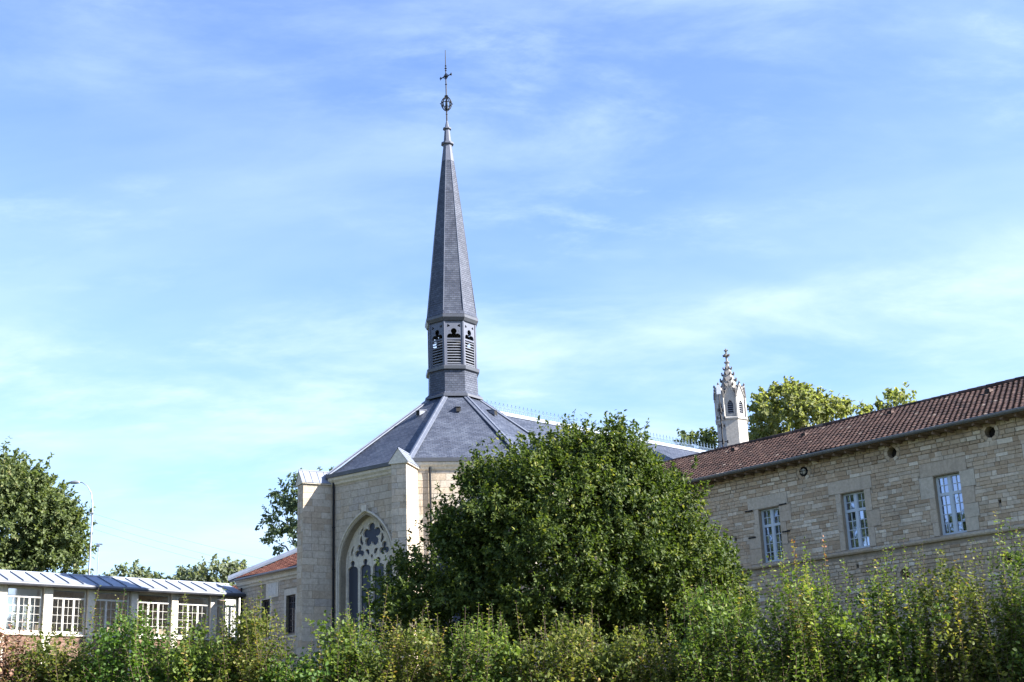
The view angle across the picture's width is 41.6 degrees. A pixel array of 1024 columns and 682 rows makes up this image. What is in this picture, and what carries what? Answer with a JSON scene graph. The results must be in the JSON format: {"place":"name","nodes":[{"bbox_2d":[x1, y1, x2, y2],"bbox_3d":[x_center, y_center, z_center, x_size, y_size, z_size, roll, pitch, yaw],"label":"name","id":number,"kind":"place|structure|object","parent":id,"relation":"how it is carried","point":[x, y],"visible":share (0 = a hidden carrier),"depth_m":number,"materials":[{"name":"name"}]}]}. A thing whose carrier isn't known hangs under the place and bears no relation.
{"place":"outdoors","nodes":[
{"label":"outdoors","id":0,"kind":"place"},
{"bbox_2d":[0,0,1023,579],"label":"sky","id":1,"kind":"structure","parent":0,"point":[218,217],"materials":[{"name":"blue"}]},
{"bbox_3d":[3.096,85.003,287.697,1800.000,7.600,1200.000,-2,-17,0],"label":"ground","id":2,"kind":"structure","parent":0,"visible":0},
{"bbox_2d":[0,616,52,681],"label":"shrub","id":3,"kind":"object","parent":2,"relation":"on","point":[5,661],"visible":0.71,"depth_m":25.49,"materials":[{"name":"green plant"}]},
{"bbox_2d":[0,437,99,574],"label":"tree","id":4,"kind":"object","parent":2,"relation":"on","point":[40,516],"visible":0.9,"depth_m":88.65,"materials":[{"name":"green plant"}]},
{"bbox_2d":[7,585,113,681],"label":"shrub","id":5,"kind":"object","parent":2,"relation":"on","point":[59,670],"visible":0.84,"depth_m":25.25,"materials":[{"name":"green plant"}]},
{"bbox_2d":[70,480,93,574],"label":"street lamp","id":6,"kind":"object","parent":2,"relation":"on","point":[78,482],"visible":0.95,"depth_m":88.60,"materials":[{"name":"metal"}]},
{"bbox_2d":[98,530,238,569],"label":"overhead wire","id":7,"kind":"object","parent":6,"relation":"attached to","point":[168,551],"visible":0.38,"depth_m":89.68,"materials":[{"name":"grey metal"}]},
{"bbox_2d":[101,524,252,565],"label":"overhead wire","id":8,"kind":"object","parent":6,"relation":"attached to","point":[176,546],"visible":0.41,"depth_m":89.79,"materials":[{"name":"grey metal"}]},
{"bbox_2d":[96,514,265,559],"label":"overhead wire","id":9,"kind":"object","parent":6,"relation":"attached to","point":[175,537],"visible":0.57,"depth_m":89.97,"materials":[{"name":"grey metal"}]},
{"bbox_2d":[95,543,102,574],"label":"antenna pole","id":10,"kind":"object","parent":2,"relation":"on","point":[98,545],"visible":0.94,"depth_m":88.03,"materials":[{"name":"metal"}]},
{"bbox_2d":[44,590,199,681],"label":"shrub","id":11,"kind":"object","parent":2,"relation":"on","point":[145,647],"visible":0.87,"depth_m":25.12,"materials":[{"name":"green plant"}]},
{"bbox_2d":[0,570,245,675],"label":"glazed gallery","id":12,"kind":"object","parent":2,"relation":"on","point":[52,598],"visible":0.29,"depth_m":72.55,"materials":[{"name":"metal"}]},
{"bbox_2d":[5,586,43,632],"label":"window","id":13,"kind":"structure","parent":12,"relation":"in","point":[18,598],"depth_m":69.25,"materials":[{"name":"white paint"}]},
{"bbox_2d":[50,588,87,633],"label":"window","id":14,"kind":"structure","parent":12,"relation":"in","point":[85,591],"depth_m":70.84,"materials":[{"name":"white paint"}]},
{"bbox_2d":[93,591,130,635],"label":"window","id":15,"kind":"structure","parent":12,"relation":"in","point":[128,593],"depth_m":72.42,"materials":[{"name":"white paint"}]},
{"bbox_2d":[137,593,170,636],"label":"window","id":16,"kind":"structure","parent":12,"relation":"in","point":[169,595],"depth_m":74.15,"materials":[{"name":"white paint"}]},
{"bbox_2d":[177,595,209,637],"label":"window","id":17,"kind":"structure","parent":12,"relation":"in","point":[207,605],"depth_m":75.68,"materials":[{"name":"white paint"}]},
{"bbox_2d":[216,597,238,638],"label":"window","id":18,"kind":"structure","parent":12,"relation":"in","point":[237,599],"depth_m":77.01,"materials":[{"name":"white paint"}]},
{"bbox_2d":[98,559,165,578],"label":"tree","id":19,"kind":"object","parent":2,"relation":"on","point":[137,572],"visible":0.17,"depth_m":114.18,"materials":[{"name":"green plant"}]},
{"bbox_2d":[144,582,255,681],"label":"shrub","id":20,"kind":"object","parent":2,"relation":"on","point":[192,662],"visible":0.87,"depth_m":24.93,"materials":[{"name":"green plant"}]},
{"bbox_2d":[163,553,248,585],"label":"tree","id":21,"kind":"object","parent":2,"relation":"on","point":[199,573],"visible":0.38,"depth_m":110.51,"materials":[{"name":"green plant"}]},
{"bbox_2d":[217,585,240,636],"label":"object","id":22,"kind":"structure","parent":2,"relation":"on","point":[230,602],"depth_m":84.90,"materials":[{"name":"white"}]},
{"bbox_2d":[201,581,299,681],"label":"shrub","id":23,"kind":"object","parent":2,"relation":"on","point":[250,637],"visible":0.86,"depth_m":24.91,"materials":[{"name":"green plant"}]},
{"bbox_2d":[228,548,296,672],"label":"stone annexe","id":24,"kind":"structure","parent":2,"relation":"on","point":[276,576],"depth_m":75.11,"materials":[{"name":"stone"}]},
{"bbox_2d":[264,600,269,636],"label":"window","id":25,"kind":"structure","parent":24,"relation":"in","point":[266,602],"depth_m":75.71,"materials":[{"name":"black glass"}]},
{"bbox_2d":[288,595,294,633],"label":"window","id":26,"kind":"structure","parent":24,"relation":"in","point":[291,609],"depth_m":73.81,"materials":[{"name":"black glass"}]},
{"bbox_2d":[253,633,334,681],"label":"shrub","id":27,"kind":"object","parent":2,"relation":"on","point":[298,675],"visible":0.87,"depth_m":24.61,"materials":[{"name":"green plant"}]},
{"bbox_2d":[255,466,333,555],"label":"tree","id":28,"kind":"object","parent":2,"relation":"on","point":[290,504],"visible":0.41,"depth_m":96.18,"materials":[{"name":"green plant"}]},
{"bbox_2d":[299,592,392,681],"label":"shrub","id":29,"kind":"object","parent":2,"relation":"on","point":[345,662],"visible":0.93,"depth_m":24.71,"materials":[{"name":"green plant"}]},
{"bbox_2d":[356,584,465,681],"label":"shrub","id":30,"kind":"object","parent":2,"relation":"on","point":[395,670],"visible":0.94,"depth_m":24.50,"materials":[{"name":"green plant"}]},
{"bbox_2d":[8,667,953,681],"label":"grass","id":31,"kind":"structure","parent":2,"relation":"on","point":[602,678],"depth_m":31.47,"materials":[{"name":"green plant"}]},
{"bbox_2d":[420,602,556,681],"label":"shrub","id":32,"kind":"object","parent":2,"relation":"on","point":[483,672],"visible":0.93,"depth_m":24.39,"materials":[{"name":"green plant"}]},
{"bbox_2d":[295,50,716,674],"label":"chapel","id":33,"kind":"structure","parent":2,"relation":"on","point":[365,508],"depth_m":64.66,"materials":[{"name":"stone"}]},
{"bbox_2d":[357,409,759,674],"bbox_3d":[1.550,6.808,44.309,12.782,9.241,9.731,-2,-17,0],"label":"linden tree","id":34,"kind":"object","parent":2,"relation":"on","point":[500,537],"visible":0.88,"depth_m":42.12,"materials":[{"name":"green plant"}]},
{"bbox_2d":[500,600,627,681],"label":"shrub","id":35,"kind":"object","parent":2,"relation":"on","point":[576,665],"visible":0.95,"depth_m":24.20,"materials":[{"name":"green plant"}]},
{"bbox_2d":[585,601,698,681],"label":"shrub","id":36,"kind":"object","parent":2,"relation":"on","point":[632,666],"visible":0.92,"depth_m":24.09,"materials":[{"name":"green plant"}]},
{"bbox_2d":[666,426,718,449],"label":"oak tree","id":37,"kind":"object","parent":2,"relation":"on","point":[706,438],"visible":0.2,"depth_m":109.82,"materials":[{"name":"green plant"}]},
{"bbox_2d":[716,385,728,447],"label":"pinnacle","id":38,"kind":"object","parent":2,"relation":"on","point":[718,390],"visible":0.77,"depth_m":75.25,"materials":[{"name":"grey stone"}]},
{"bbox_2d":[665,554,788,681],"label":"shrub","id":39,"kind":"object","parent":2,"relation":"on","point":[710,669],"visible":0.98,"depth_m":23.97,"materials":[{"name":"green plant"}]},
{"bbox_2d":[713,349,748,447],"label":"bell turret","id":40,"kind":"object","parent":2,"relation":"on","point":[733,404],"visible":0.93,"depth_m":76.39,"materials":[{"name":"stone"}]},
{"bbox_2d":[746,375,870,440],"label":"plane tree","id":41,"kind":"object","parent":2,"relation":"on","point":[798,405],"visible":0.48,"depth_m":106.41,"materials":[{"name":"green plant"}]},
{"bbox_2d":[744,535,873,681],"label":"shrub","id":42,"kind":"object","parent":2,"relation":"on","point":[803,664],"visible":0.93,"depth_m":23.94,"materials":[{"name":"green plant"}]},
{"bbox_2d":[595,376,1023,671],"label":"stone wing","id":43,"kind":"structure","parent":2,"relation":"on","point":[934,473],"depth_m":52.12,"materials":[{"name":"beige stone"}]},
{"bbox_2d":[761,507,783,562],"bbox_3d":[10.793,7.988,55.460,0.090,2.200,1.070,13,-22,-40],"label":"window","id":44,"kind":"structure","parent":43,"relation":"in","point":[771,526],"depth_m":55.54,"materials":[{"name":"blue paint"}]},
{"bbox_2d":[799,467,807,475],"bbox_3d":[11.884,5.303,54.673,0.435,0.340,0.332,13,-22,-40],"label":"wall light","id":45,"kind":"object","parent":43,"relation":"attached to","point":[803,471],"visible":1,"depth_m":54.54,"materials":[{"name":"black glass"}]},
{"bbox_2d":[843,491,869,549],"bbox_3d":[13.508,7.008,52.562,0.090,2.200,1.090,13,-22,-40],"label":"window","id":46,"kind":"structure","parent":43,"relation":"in","point":[854,503],"depth_m":52.61,"materials":[{"name":"white glass"}]},
{"bbox_2d":[936,473,966,534],"bbox_3d":[16.243,6.022,49.644,0.090,2.200,1.090,13,-22,-40],"label":"window","id":47,"kind":"structure","parent":43,"relation":"in","point":[949,491],"depth_m":49.69,"materials":[{"name":"white glass"}]},
{"bbox_2d":[865,381,916,411],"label":"ash tree","id":48,"kind":"object","parent":2,"relation":"on","point":[890,394],"visible":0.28,"depth_m":108.38,"materials":[{"name":"green plant"}]},
{"bbox_2d":[834,538,955,681],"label":"shrub","id":49,"kind":"object","parent":2,"relation":"on","point":[877,665],"visible":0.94,"depth_m":23.76,"materials":[{"name":"green plant"}]},
{"bbox_2d":[894,540,1023,681],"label":"shrub","id":50,"kind":"object","parent":2,"relation":"on","point":[972,667],"visible":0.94,"depth_m":23.62,"materials":[{"name":"green plant"}]},
{"bbox_2d":[956,511,1023,681],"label":"shrub","id":51,"kind":"object","parent":2,"relation":"on","point":[1017,649],"visible":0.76,"depth_m":23.73,"materials":[{"name":"green plant"}]}
]}

